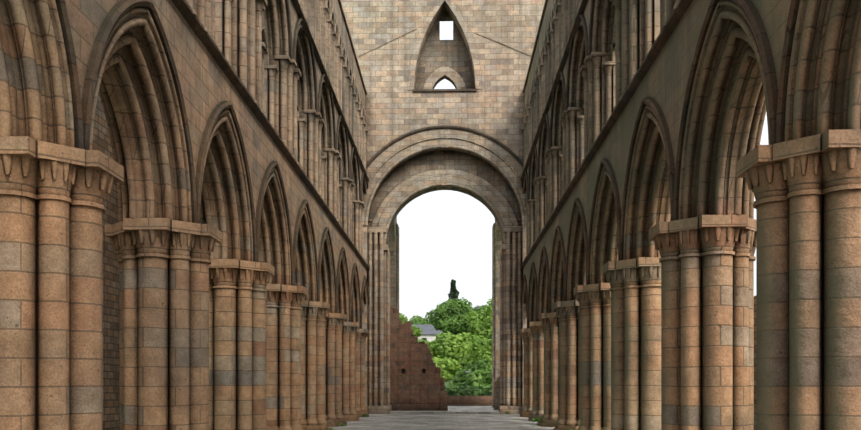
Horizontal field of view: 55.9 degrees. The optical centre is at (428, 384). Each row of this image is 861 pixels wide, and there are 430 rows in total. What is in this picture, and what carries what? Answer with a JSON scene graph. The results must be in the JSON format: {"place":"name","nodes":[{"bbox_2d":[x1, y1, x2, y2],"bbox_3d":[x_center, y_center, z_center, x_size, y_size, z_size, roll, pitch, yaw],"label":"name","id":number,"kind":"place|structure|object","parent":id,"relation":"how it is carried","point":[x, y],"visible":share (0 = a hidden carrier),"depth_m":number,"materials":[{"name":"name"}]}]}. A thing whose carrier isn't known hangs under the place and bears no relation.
{"place":"outdoors","nodes":[
{"label":"outdoors","id":0,"kind":"place"},
{"bbox_2d":[0,136,368,429],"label":"columns","id":1,"kind":"structure","parent":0,"point":[206,342],"depth_m":13.53,"materials":[{"name":"brown stone"}]},
{"bbox_2d":[390,307,447,410],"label":"ruin wall","id":2,"kind":"structure","parent":0,"point":[413,387],"depth_m":46.48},
{"bbox_2d":[332,406,554,429],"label":"paving","id":3,"kind":"structure","parent":0,"point":[470,418],"depth_m":35.26,"materials":[{"name":"grey stone"}]},
{"bbox_2d":[0,0,371,328],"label":"wall","id":4,"kind":"structure","parent":3,"relation":"on","point":[135,89],"depth_m":17.26,"materials":[{"name":"stone"}]},
{"bbox_2d":[55,0,369,328],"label":"arch mouldings","id":5,"kind":"object","parent":4,"relation":"attached to","point":[82,111],"visible":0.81,"depth_m":16.64,"materials":[{"name":"brown stone"}]},
{"bbox_2d":[518,0,860,327],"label":"wall","id":6,"kind":"structure","parent":3,"relation":"on","point":[728,109],"depth_m":16.68,"materials":[{"name":"stone"}]},
{"bbox_2d":[520,0,799,327],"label":"arch mouldings","id":7,"kind":"object","parent":6,"relation":"attached to","point":[777,96],"visible":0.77,"depth_m":16.82,"materials":[{"name":"brown stone"}]},
{"bbox_2d":[445,380,490,395],"bbox_3d":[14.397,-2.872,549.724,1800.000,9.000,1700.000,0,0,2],"label":"bush","id":8,"kind":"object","parent":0,"point":[448,382],"depth_m":103.91,"materials":[{"name":"green plant"}]},
{"bbox_2d":[323,305,509,429],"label":"foliage","id":9,"kind":"object","parent":8,"relation":"on","point":[470,385],"visible":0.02,"depth_m":59.66,"materials":[{"name":"green plant"}]},
{"bbox_2d":[93,93,755,429],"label":"aisle walls","id":10,"kind":"structure","parent":8,"relation":"on","point":[101,140],"depth_m":22.98,"materials":[{"name":"brown stone"}]},
{"bbox_2d":[418,335,440,345],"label":"house","id":11,"kind":"structure","parent":8,"relation":"on","point":[430,338],"depth_m":139.96,"materials":[{"name":"paint"}]},
{"bbox_2d":[412,324,441,334],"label":"house roof","id":12,"kind":"structure","parent":11,"relation":"attached to","point":[426,329],"depth_m":141.89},
{"bbox_2d":[341,0,544,413],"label":"tower","id":13,"kind":"structure","parent":8,"relation":"on","point":[396,106],"depth_m":43.83,"materials":[{"name":"stone"}]},
{"bbox_2d":[357,28,530,57],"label":"tower roof scars","id":14,"kind":"object","parent":13,"relation":"attached to","point":[416,29],"visible":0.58,"depth_m":43.77,"materials":[{"name":"brown stone"}]},
{"bbox_2d":[366,89,522,168],"bbox_3d":[0.878,-12.222,43.680,10.720,7.300,0.130,0,0,2],"label":"hood moulding","id":15,"kind":"object","parent":13,"relation":"attached to","point":[512,153],"visible":0.67,"depth_m":43.66,"materials":[{"name":"brown stone"}]},
{"bbox_2d":[369,9,520,243],"bbox_3d":[0.911,-10.372,44.895,17.000,24.000,1.100,0,0,2],"label":"tower recess","id":16,"kind":"object","parent":13,"relation":"attached to","point":[437,53],"visible":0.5,"depth_m":44.45,"materials":[{"name":"brown stone"}]},
{"bbox_2d":[329,297,572,429],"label":"foliage","id":17,"kind":"object","parent":8,"relation":"on","point":[454,313],"visible":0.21,"depth_m":121.32,"materials":[{"name":"green plant"}]},
{"bbox_2d":[447,279,458,300],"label":"conifer","id":18,"kind":"object","parent":8,"relation":"on","point":[453,293],"visible":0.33,"depth_m":171.34,"materials":[{"name":"green plant"}]},
{"bbox_2d":[447,396,491,405],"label":"choir wall","id":19,"kind":"structure","parent":8,"relation":"on","point":[469,400],"depth_m":57.12,"materials":[{"name":"brown stone"}]},
{"bbox_2d":[442,386,488,395],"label":"fence posts","id":20,"kind":"object","parent":19,"relation":"on","point":[465,391],"visible":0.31,"depth_m":57.40,"materials":[{"name":"metal"}]},
{"bbox_2d":[493,376,499,409],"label":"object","id":21,"kind":"object","parent":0,"point":[497,391],"visible":0.35,"depth_m":47.51,"materials":[{"name":"brown stone"}]},
{"bbox_2d":[397,21,768,321],"label":"sky","id":22,"kind":"structure","parent":0,"point":[445,236],"materials":[{"name":"white"}]},
{"bbox_2d":[520,129,860,429],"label":"columns","id":23,"kind":"structure","parent":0,"point":[665,341],"depth_m":13.20,"materials":[{"name":"brown stone"}]},
{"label":"trunks","id":24,"kind":"object","parent":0,"visible":0},
{"bbox_2d":[399,299,491,382],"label":"foliage","id":25,"kind":"object","parent":24,"relation":"attached to","point":[452,355],"visible":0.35,"depth_m":85.28,"materials":[{"name":"green plant"}]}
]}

